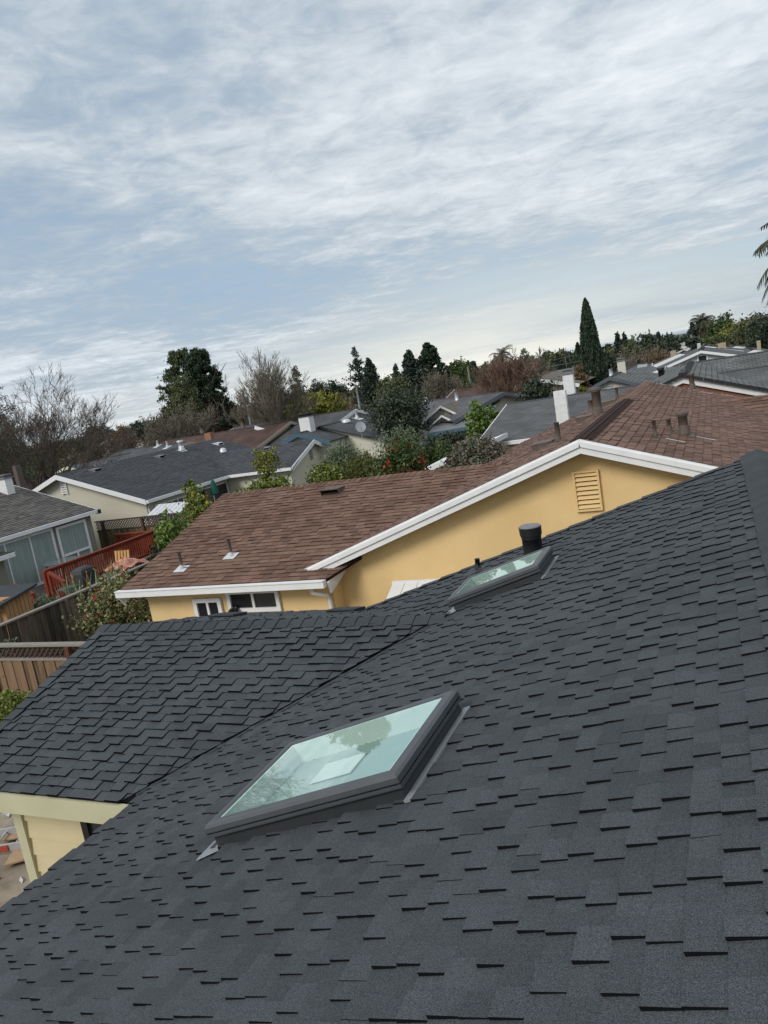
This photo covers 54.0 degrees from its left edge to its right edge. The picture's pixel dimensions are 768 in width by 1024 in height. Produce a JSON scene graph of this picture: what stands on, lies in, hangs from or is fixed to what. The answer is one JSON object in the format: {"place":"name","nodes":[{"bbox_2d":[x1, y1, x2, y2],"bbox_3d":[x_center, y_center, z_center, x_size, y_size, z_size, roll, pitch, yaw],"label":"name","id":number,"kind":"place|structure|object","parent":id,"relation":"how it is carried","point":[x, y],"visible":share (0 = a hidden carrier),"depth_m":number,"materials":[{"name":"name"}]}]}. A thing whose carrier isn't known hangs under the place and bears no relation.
{"place":"outdoors","nodes":[
{"label":"outdoors","id":0,"kind":"place"},
{"bbox_2d":[0,812,29,906],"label":"dirt yard","id":1,"kind":"structure","parent":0,"point":[11,885],"depth_m":9.59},
{"bbox_2d":[0,833,17,841],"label":"plywood sheet","id":2,"kind":"object","parent":1,"relation":"on","point":[10,837],"visible":0.39,"depth_m":10.38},
{"bbox_2d":[0,826,20,852],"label":"aluminium ladder","id":3,"kind":"object","parent":2,"relation":"on","point":[7,847],"visible":0.13,"depth_m":10.05,"materials":[{"name":"silver metal"}]},
{"bbox_2d":[4,849,23,866],"bbox_3d":[-4.776,4.506,9.970,0.383,0.020,0.424,-12,10,-13],"label":"plywood sheet","id":4,"kind":"object","parent":1,"relation":"on","point":[16,856],"visible":0.43,"depth_m":9.84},
{"bbox_2d":[0,386,31,479],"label":"bare tree","id":5,"kind":"object","parent":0,"point":[9,407],"visible":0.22,"depth_m":66.57,"materials":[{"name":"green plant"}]},
{"bbox_2d":[0,583,36,656],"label":"garden shed","id":6,"kind":"structure","parent":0,"point":[15,600],"depth_m":19.41,"materials":[{"name":"brown"}]},
{"bbox_2d":[0,473,100,587],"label":"taupe roofed house","id":7,"kind":"structure","parent":0,"point":[37,529],"depth_m":26.58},
{"bbox_2d":[0,527,61,586],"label":"sliding door","id":8,"kind":"structure","parent":7,"relation":"in","point":[32,550],"depth_m":25.54,"materials":[{"name":"white paint"}]},
{"bbox_2d":[55,519,92,557],"bbox_3d":[-11.220,1.087,27.314,0.050,1.400,1.400,-5,11,24],"label":"window","id":9,"kind":"structure","parent":7,"relation":"in","point":[73,536],"depth_m":27.31,"materials":[{"name":"glass"}]},
{"bbox_2d":[33,439,324,558],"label":"beige house","id":10,"kind":"structure","parent":0,"point":[143,485],"depth_m":34.31,"materials":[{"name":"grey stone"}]},
{"bbox_2d":[196,481,228,506],"bbox_3d":[-7.852,-0.532,34.898,0.050,1.400,2.400,-5,11,24],"label":"window","id":11,"kind":"structure","parent":10,"relation":"in","point":[222,487],"depth_m":34.88,"materials":[{"name":"glass"}]},
{"bbox_2d":[28,325,734,655],"bbox_3d":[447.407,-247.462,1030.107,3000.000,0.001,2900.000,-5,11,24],"label":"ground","id":12,"kind":"structure","parent":0,"point":[480,368],"depth_m":863.04,"materials":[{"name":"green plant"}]},
{"bbox_2d":[0,688,33,722],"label":"bush","id":13,"kind":"object","parent":12,"relation":"on","point":[9,705],"visible":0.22,"depth_m":12.18,"materials":[{"name":"green plant"}]},
{"bbox_2d":[0,453,59,481],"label":"hedge","id":14,"kind":"object","parent":12,"relation":"on","point":[32,474],"visible":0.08,"depth_m":57.85,"materials":[{"name":"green plant"}]},
{"bbox_2d":[0,641,85,702],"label":"lattice fence","id":15,"kind":"object","parent":12,"relation":"on","point":[14,672],"visible":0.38,"depth_m":14.03,"materials":[{"name":"wood"}]},
{"bbox_2d":[32,593,59,638],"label":"variegated shrub","id":16,"kind":"object","parent":12,"relation":"on","point":[40,602],"visible":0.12,"depth_m":21.04,"materials":[{"name":"green plant"}]},
{"bbox_2d":[12,465,94,489],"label":"brick chimney house","id":17,"kind":"structure","parent":12,"relation":"on","point":[19,477],"depth_m":34.59,"materials":[{"name":"beige paint"}]},
{"bbox_2d":[0,362,123,489],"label":"bare tree","id":18,"kind":"object","parent":12,"relation":"on","point":[44,439],"visible":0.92,"depth_m":39.94,"materials":[{"name":"brown plant"}]},
{"bbox_2d":[0,561,149,692],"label":"board fence","id":19,"kind":"object","parent":12,"relation":"on","point":[67,605],"visible":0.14,"depth_m":17.05,"materials":[{"name":"wood"}]},
{"bbox_2d":[57,565,99,590],"bbox_3d":[-8.770,2.458,21.845,0.500,1.646,1.210,-5,11,24],"label":"barbecue grill","id":20,"kind":"object","parent":12,"relation":"on","point":[76,572],"visible":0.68,"depth_m":21.78,"materials":[{"name":"grey plastic"}]},
{"bbox_2d":[30,553,154,599],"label":"timber deck","id":21,"kind":"structure","parent":12,"relation":"on","point":[39,590],"depth_m":25.52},
{"bbox_2d":[46,571,69,598],"bbox_3d":[-10.073,2.521,23.448,0.690,1.420,0.130,-5,11,24],"label":"stair railing","id":22,"kind":"object","parent":21,"relation":"attached to","point":[52,578],"visible":0.59,"depth_m":23.42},
{"bbox_2d":[40,556,79,579],"bbox_3d":[-10.774,2.029,25.285,1.240,0.802,1.240,-5,11,24],"label":"patio table","id":23,"kind":"object","parent":21,"relation":"on","point":[56,562],"visible":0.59,"depth_m":25.23,"materials":[{"name":"grey glass"}]},
{"bbox_2d":[42,530,155,597],"bbox_3d":[-10.312,2.000,26.237,1.955,1.382,5.255,-5,11,24],"label":"deck railing","id":24,"kind":"object","parent":21,"relation":"on","point":[139,543],"visible":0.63,"depth_m":26.10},
{"bbox_2d":[37,549,149,638],"bbox_3d":[-7.739,2.267,21.252,2.759,1.883,4.066,-5,11,24],"label":"strap leaved plant","id":25,"kind":"object","parent":12,"relation":"on","point":[66,591],"visible":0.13,"depth_m":20.94,"materials":[{"name":"green plant"}]},
{"bbox_2d":[57,452,131,472],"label":"gabled house","id":26,"kind":"structure","parent":12,"relation":"on","point":[126,455],"depth_m":50.75,"materials":[{"name":"beige paint"}]},
{"bbox_2d":[61,562,152,640],"bbox_3d":[-5.783,2.363,16.752,2.245,2.538,2.242,-9,10,7],"label":"camellia bush","id":27,"kind":"object","parent":12,"relation":"on","point":[109,608],"visible":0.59,"depth_m":16.26,"materials":[{"name":"green plant"}]},
{"bbox_2d":[75,405,155,462],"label":"bare tree","id":28,"kind":"object","parent":12,"relation":"on","point":[128,438],"visible":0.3,"depth_m":57.26,"materials":[{"name":"brown plant"}]},
{"bbox_2d":[104,422,138,450],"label":"tree","id":29,"kind":"object","parent":12,"relation":"on","point":[119,429],"visible":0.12,"depth_m":126.90,"materials":[{"name":"plant"}]},
{"bbox_2d":[101,557,147,577],"bbox_3d":[-7.715,2.130,22.821,0.960,1.608,1.120,-5,11,24],"label":"draped table","id":30,"kind":"object","parent":12,"relation":"on","point":[130,561],"visible":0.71,"depth_m":22.50,"materials":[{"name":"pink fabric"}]},
{"bbox_2d":[129,418,146,442],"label":"shrub","id":31,"kind":"object","parent":12,"relation":"on","point":[138,425],"visible":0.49,"depth_m":137.81,"materials":[{"name":"green plant"}]},
{"bbox_2d":[94,512,189,559],"bbox_3d":[-6.858,0.938,27.802,9.624,1.980,0.175,-5,11,24],"label":"mossy fence","id":32,"kind":"object","parent":12,"relation":"on","point":[105,535],"visible":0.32,"depth_m":29.13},
{"bbox_2d":[108,440,197,457],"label":"grey roofed house","id":33,"kind":"structure","parent":12,"relation":"on","point":[140,451],"depth_m":51.85,"materials":[{"name":"beige paint"}]},
{"bbox_2d":[143,501,187,525],"bbox_3d":[-8.268,0.796,29.429,1.720,2.180,0.995,-5,11,24],"label":"garden canopy","id":34,"kind":"object","parent":12,"relation":"on","point":[161,508],"visible":0.41,"depth_m":29.37,"materials":[{"name":"metal"}]},
{"bbox_2d":[153,509,191,548],"bbox_3d":[-5.639,1.389,20.633,1.251,3.090,1.274,-18,12,-39],"label":"bright shrub","id":35,"kind":"object","parent":12,"relation":"on","point":[168,532],"visible":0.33,"depth_m":20.28,"materials":[{"name":"green plant"}]},
{"bbox_2d":[138,393,223,446],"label":"bare shrub","id":36,"kind":"object","parent":12,"relation":"on","point":[177,423],"visible":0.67,"depth_m":63.31,"materials":[{"name":"brown plant"}]},
{"bbox_2d":[163,370,206,434],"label":"pine tree","id":37,"kind":"object","parent":12,"relation":"on","point":[182,393],"visible":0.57,"depth_m":68.53,"materials":[{"name":"green plant"}]},
{"bbox_2d":[167,479,205,521],"bbox_3d":[-5.480,0.683,23.137,1.611,3.574,1.219,-5,11,24],"label":"lemon tree","id":38,"kind":"object","parent":12,"relation":"on","point":[191,483],"visible":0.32,"depth_m":22.64,"materials":[{"name":"green plant"}]},
{"bbox_2d":[155,347,221,442],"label":"pine tree","id":39,"kind":"object","parent":12,"relation":"on","point":[175,359],"visible":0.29,"depth_m":74.78,"materials":[{"name":"green plant"}]},
{"bbox_2d":[178,482,214,525],"bbox_3d":[-5.173,0.847,21.981,1.566,3.539,1.434,-5,11,24],"label":"lemon tree","id":40,"kind":"object","parent":12,"relation":"on","point":[195,510],"visible":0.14,"depth_m":21.70,"materials":[{"name":"green plant"}]},
{"bbox_2d":[183,347,236,434],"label":"pine tree","id":41,"kind":"object","parent":12,"relation":"on","point":[197,362],"visible":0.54,"depth_m":73.12,"materials":[{"name":"green plant"}]},
{"bbox_2d":[211,401,243,431],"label":"shrub","id":42,"kind":"object","parent":12,"relation":"on","point":[222,428],"visible":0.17,"depth_m":75.07,"materials":[{"name":"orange plant"}]},
{"bbox_2d":[159,419,297,447],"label":"brown roofed house","id":43,"kind":"structure","parent":12,"relation":"on","point":[259,436],"depth_m":53.52,"materials":[{"name":"beige paint"}]},
{"bbox_2d":[209,390,291,429],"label":"bare shrub","id":44,"kind":"object","parent":12,"relation":"on","point":[237,416],"visible":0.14,"depth_m":68.89,"materials":[{"name":"brown plant"}]},
{"bbox_2d":[234,473,298,491],"bbox_3d":[-3.367,0.468,23.276,1.838,3.245,1.950,-5,11,24],"label":"lemon tree","id":45,"kind":"object","parent":12,"relation":"on","point":[282,481],"visible":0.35,"depth_m":22.84,"materials":[{"name":"green plant"}]},
{"bbox_2d":[245,444,298,488],"bbox_3d":[-3.453,-0.002,23.474,1.325,4.121,1.747,-2,12,39],"label":"lemon tree","id":46,"kind":"object","parent":12,"relation":"on","point":[272,459],"visible":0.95,"depth_m":23.23,"materials":[{"name":"green plant"}]},
{"bbox_2d":[234,347,319,425],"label":"bare tree","id":47,"kind":"object","parent":12,"relation":"on","point":[268,392],"visible":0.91,"depth_m":53.89,"materials":[{"name":"grey plant"}]},
{"bbox_2d":[231,409,371,445],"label":"neighbour house","id":48,"kind":"structure","parent":12,"relation":"on","point":[323,419],"depth_m":52.45,"materials":[{"name":"paint"}]},
{"bbox_2d":[286,387,350,417],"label":"yellow green tree","id":49,"kind":"object","parent":12,"relation":"on","point":[329,404],"visible":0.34,"depth_m":60.84,"materials":[{"name":"green plant"}]},
{"bbox_2d":[306,378,332,398],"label":"evergreen tree","id":50,"kind":"object","parent":12,"relation":"on","point":[316,388],"visible":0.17,"depth_m":86.54,"materials":[{"name":"green plant"}]},
{"bbox_2d":[302,457,347,484],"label":"bush","id":51,"kind":"object","parent":12,"relation":"on","point":[321,472],"visible":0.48,"depth_m":24.26,"materials":[{"name":"green plant"}]},
{"bbox_2d":[309,438,360,476],"bbox_3d":[-1.598,-1.237,30.562,2.408,3.543,2.467,-5,11,24],"label":"olive shrub","id":52,"kind":"object","parent":12,"relation":"on","point":[336,455],"visible":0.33,"depth_m":30.03,"materials":[{"name":"green plant"}]},
{"bbox_2d":[325,379,351,402],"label":"evergreen tree","id":53,"kind":"object","parent":12,"relation":"on","point":[334,387],"visible":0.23,"depth_m":87.86,"materials":[{"name":"green plant"}]},
{"bbox_2d":[332,389,356,410],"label":"bare shrub","id":54,"kind":"object","parent":12,"relation":"on","point":[348,407],"visible":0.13,"depth_m":70.20,"materials":[{"name":"green plant"}]},
{"bbox_2d":[342,346,364,408],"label":"conifer tree","id":55,"kind":"object","parent":12,"relation":"on","point":[358,376],"visible":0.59,"depth_m":82.12,"materials":[{"name":"green plant"}]},
{"bbox_2d":[280,410,435,461],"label":"blue trimmed house","id":56,"kind":"structure","parent":12,"relation":"on","point":[333,433],"depth_m":38.04,"materials":[{"name":"paint"}]},
{"bbox_2d":[335,447,388,479],"bbox_3d":[-0.357,-0.464,24.624,2.407,3.609,2.194,-5,11,24],"label":"feathery shrub","id":57,"kind":"object","parent":12,"relation":"on","point":[355,469],"visible":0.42,"depth_m":24.19,"materials":[{"name":"green plant"}]},
{"bbox_2d":[358,357,383,409],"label":"conifer tree","id":58,"kind":"object","parent":12,"relation":"on","point":[371,378],"visible":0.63,"depth_m":78.27,"materials":[{"name":"green plant"}]},
{"bbox_2d":[0,449,767,1023],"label":"grey roofed house","id":59,"kind":"structure","parent":12,"relation":"on","point":[526,783],"depth_m":3.62,"materials":[{"name":"grey"}]},
{"bbox_2d":[80,822,102,839],"bbox_3d":[-2.155,3.050,6.612,1.150,1.280,0.040,-5,11,24],"label":"window","id":60,"kind":"structure","parent":59,"relation":"in","point":[87,828],"depth_m":6.77,"materials":[{"name":"glass"}]},
{"bbox_2d":[358,379,433,440],"bbox_3d":[0.803,-4.083,38.878,3.762,5.506,4.018,-5,11,24],"label":"shiny dark tree","id":61,"kind":"object","parent":12,"relation":"on","point":[401,406],"visible":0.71,"depth_m":38.08,"materials":[{"name":"green plant"}]},
{"bbox_2d":[372,373,421,410],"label":"olive green tree","id":62,"kind":"object","parent":12,"relation":"on","point":[398,380],"visible":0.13,"depth_m":55.38,"materials":[{"name":"green plant"}]},
{"bbox_2d":[361,434,436,476],"bbox_3d":[0.734,-0.484,23.029,2.276,3.818,2.400,-15,11,-29],"label":"berry bush","id":63,"kind":"object","parent":12,"relation":"on","point":[406,456],"visible":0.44,"depth_m":22.53,"materials":[{"name":"green plant"}]},
{"bbox_2d":[366,417,432,470],"bbox_3d":[0.933,-1.548,28.244,2.357,4.082,2.362,-12,10,-14],"label":"green shrub","id":64,"kind":"object","parent":12,"relation":"on","point":[396,430],"visible":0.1,"depth_m":28.11,"materials":[{"name":"green plant"}]},
{"bbox_2d":[399,349,432,400],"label":"conifer tree","id":65,"kind":"object","parent":12,"relation":"on","point":[410,365],"visible":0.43,"depth_m":73.11,"materials":[{"name":"green plant"}]},
{"bbox_2d":[418,342,451,385],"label":"cypress pine","id":66,"kind":"object","parent":12,"relation":"on","point":[429,356],"visible":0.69,"depth_m":76.30,"materials":[{"name":"green plant"}]},
{"bbox_2d":[419,432,452,468],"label":"dark shrub","id":67,"kind":"object","parent":12,"relation":"on","point":[437,451],"visible":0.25,"depth_m":28.43,"materials":[{"name":"green plant"}]},
{"bbox_2d":[417,365,456,400],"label":"bare shrub","id":68,"kind":"object","parent":12,"relation":"on","point":[436,381],"visible":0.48,"depth_m":62.18,"materials":[{"name":"brown plant"}]},
{"bbox_2d":[114,373,767,620],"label":"yellow house","id":69,"kind":"structure","parent":12,"relation":"on","point":[362,541],"depth_m":13.20,"materials":[{"name":"brown"}]},
{"bbox_2d":[192,597,223,616],"bbox_3d":[-3.215,2.044,14.015,0.630,0.920,0.050,-5,11,24],"label":"window","id":70,"kind":"structure","parent":69,"relation":"in","point":[202,606],"depth_m":13.96,"materials":[{"name":"white paint"}]},
{"bbox_2d":[225,591,282,611],"bbox_3d":[-2.349,1.589,13.527,1.120,0.420,0.050,-5,11,24],"label":"window","id":71,"kind":"structure","parent":69,"relation":"in","point":[261,601],"depth_m":13.51,"materials":[{"name":"glass"}]},
{"bbox_2d":[433,430,468,450],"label":"dark shrub","id":72,"kind":"object","parent":12,"relation":"on","point":[455,436],"visible":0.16,"depth_m":32.39,"materials":[{"name":"green plant"}]},
{"bbox_2d":[445,356,476,387],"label":"round green tree","id":73,"kind":"object","parent":12,"relation":"on","point":[459,369],"visible":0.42,"depth_m":77.29,"materials":[{"name":"green plant"}]},
{"bbox_2d":[425,433,507,469],"bbox_3d":[3.037,-1.074,26.688,2.770,2.982,1.600,-5,11,24],"label":"patio cover","id":74,"kind":"object","parent":12,"relation":"on","point":[435,465],"visible":0.09,"depth_m":26.24,"materials":[{"name":"metal"}]},
{"bbox_2d":[418,391,520,439],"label":"double gabled house","id":75,"kind":"structure","parent":12,"relation":"on","point":[444,414],"depth_m":39.89,"materials":[{"name":"paint"}]},
{"bbox_2d":[447,382,496,397],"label":"neighbour house","id":76,"kind":"structure","parent":12,"relation":"on","point":[465,392],"depth_m":58.37,"materials":[{"name":"beige paint"}]},
{"bbox_2d":[439,427,509,467],"bbox_3d":[2.763,-0.551,21.609,2.559,3.748,2.268,0,13,44],"label":"grey green shrub","id":77,"kind":"object","parent":12,"relation":"on","point":[479,451],"visible":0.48,"depth_m":21.00,"materials":[{"name":"green plant"}]},
{"bbox_2d":[461,399,495,445],"bbox_3d":[4.208,-2.783,32.156,1.655,4.092,1.610,-15,11,-31],"label":"bright tree","id":78,"kind":"object","parent":12,"relation":"on","point":[480,422],"visible":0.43,"depth_m":31.68,"materials":[{"name":"green plant"}]},
{"bbox_2d":[469,349,552,394],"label":"bare tree","id":79,"kind":"object","parent":12,"relation":"on","point":[500,374],"visible":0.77,"depth_m":45.44,"materials":[{"name":"brown plant"}]},
{"bbox_2d":[514,373,557,401],"bbox_3d":[7.409,-4.303,35.966,2.248,4.715,2.350,-5,11,24],"label":"citrus tree","id":80,"kind":"object","parent":12,"relation":"on","point":[532,389],"visible":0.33,"depth_m":35.41,"materials":[{"name":"green plant"}]},
{"bbox_2d":[527,346,556,372],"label":"bare tree","id":81,"kind":"object","parent":12,"relation":"on","point":[542,360],"visible":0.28,"depth_m":88.42,"materials":[{"name":"plant"}]},
{"bbox_2d":[501,370,594,396],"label":"neighbour house","id":82,"kind":"structure","parent":12,"relation":"on","point":[555,374],"depth_m":47.31,"materials":[{"name":"beige"}]},
{"bbox_2d":[544,348,568,367],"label":"distant tree","id":83,"kind":"object","parent":12,"relation":"on","point":[553,355],"visible":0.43,"depth_m":182.57,"materials":[{"name":"green plant"}]},
{"bbox_2d":[574,363,591,391],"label":"shrub","id":84,"kind":"object","parent":12,"relation":"on","point":[581,376],"visible":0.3,"depth_m":48.06,"materials":[{"name":"orange plant"}]},
{"bbox_2d":[578,297,608,385],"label":"cypress tree","id":85,"kind":"object","parent":12,"relation":"on","point":[591,359],"visible":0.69,"depth_m":51.92,"materials":[{"name":"green plant"}]},
{"bbox_2d":[605,353,626,372],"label":"shrub","id":86,"kind":"object","parent":12,"relation":"on","point":[611,362],"visible":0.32,"depth_m":58.33,"materials":[{"name":"green plant"}]},
{"bbox_2d":[613,331,622,359],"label":"tree","id":87,"kind":"object","parent":12,"relation":"on","point":[618,342],"visible":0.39,"depth_m":89.01,"materials":[{"name":"green plant"}]},
{"bbox_2d":[582,357,658,391],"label":"slate edged house","id":88,"kind":"structure","parent":12,"relation":"on","point":[625,376],"depth_m":40.78,"materials":[{"name":"grey tile"}]},
{"bbox_2d":[481,355,767,450],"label":"white eaved house","id":89,"kind":"structure","parent":12,"relation":"on","point":[520,422],"depth_m":28.38,"materials":[{"name":"paint"}]},
{"bbox_2d":[629,329,654,351],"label":"distant tree","id":90,"kind":"object","parent":12,"relation":"on","point":[645,338],"visible":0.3,"depth_m":147.78,"materials":[{"name":"green plant"}]},
{"bbox_2d":[616,344,690,366],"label":"bare shrub","id":91,"kind":"object","parent":12,"relation":"on","point":[633,359],"visible":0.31,"depth_m":81.47,"materials":[{"name":"brown plant"}]},
{"bbox_2d":[642,344,670,363],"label":"bare shrub","id":92,"kind":"object","parent":12,"relation":"on","point":[655,357],"visible":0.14,"depth_m":73.75,"materials":[{"name":"brown plant"}]},
{"bbox_2d":[637,364,682,376],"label":"pale tiled house","id":93,"kind":"structure","parent":12,"relation":"on","point":[660,370],"depth_m":37.00,"materials":[{"name":"paint"}]},
{"bbox_2d":[655,332,681,354],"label":"tree","id":94,"kind":"object","parent":12,"relation":"on","point":[670,343],"visible":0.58,"depth_m":91.29,"materials":[{"name":"green plant"}]},
{"bbox_2d":[653,350,691,366],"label":"row house","id":95,"kind":"structure","parent":12,"relation":"on","point":[674,355],"depth_m":61.23,"materials":[{"name":"paint"}]},
{"bbox_2d":[684,322,704,350],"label":"conifer tree","id":96,"kind":"object","parent":12,"relation":"on","point":[692,343],"visible":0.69,"depth_m":83.00,"materials":[{"name":"green plant"}]},
{"bbox_2d":[688,313,715,339],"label":"palm tree","id":97,"kind":"object","parent":12,"relation":"on","point":[701,323],"visible":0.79,"depth_m":85.75,"materials":[{"name":"green plant"}]},
{"bbox_2d":[650,350,767,397],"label":"ribbed roof house","id":98,"kind":"structure","parent":12,"relation":"on","point":[708,377],"depth_m":26.22,"materials":[{"name":"grey tile"}]},
{"bbox_2d":[691,314,731,345],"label":"tree","id":99,"kind":"object","parent":12,"relation":"on","point":[717,326],"visible":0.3,"depth_m":81.79,"materials":[{"name":"green plant"}]},
{"bbox_2d":[707,329,743,345],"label":"tree","id":100,"kind":"object","parent":12,"relation":"on","point":[729,340],"visible":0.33,"depth_m":70.91,"materials":[{"name":"green plant"}]},
{"bbox_2d":[730,312,767,345],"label":"tree","id":101,"kind":"object","parent":12,"relation":"on","point":[741,330],"visible":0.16,"depth_m":66.83,"materials":[{"name":"green plant"}]},
{"bbox_2d":[737,310,767,348],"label":"tree","id":102,"kind":"object","parent":12,"relation":"on","point":[757,330],"visible":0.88,"depth_m":58.73,"materials":[{"name":"green plant"}]},
{"bbox_2d":[742,340,767,352],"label":"row house","id":103,"kind":"structure","parent":12,"relation":"on","point":[748,349],"depth_m":52.73,"materials":[{"name":"paint"}]},
{"bbox_2d":[752,223,767,308],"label":"palm tree","id":104,"kind":"object","parent":12,"relation":"on","point":[761,247],"visible":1,"depth_m":28.85,"materials":[{"name":"green plant"}]},
{"bbox_2d":[0,0,767,445],"label":"sky","id":105,"kind":"structure","parent":0,"point":[306,182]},
{"bbox_2d":[488,344,514,365],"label":"palm tree","id":106,"kind":"object","parent":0,"point":[500,352],"visible":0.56,"depth_m":69.81,"materials":[{"name":"grey plant"}]},
{"bbox_2d":[653,346,746,373],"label":"white gabled house","id":107,"kind":"structure","parent":0,"point":[702,353],"depth_m":45.97,"materials":[{"name":"paint"}]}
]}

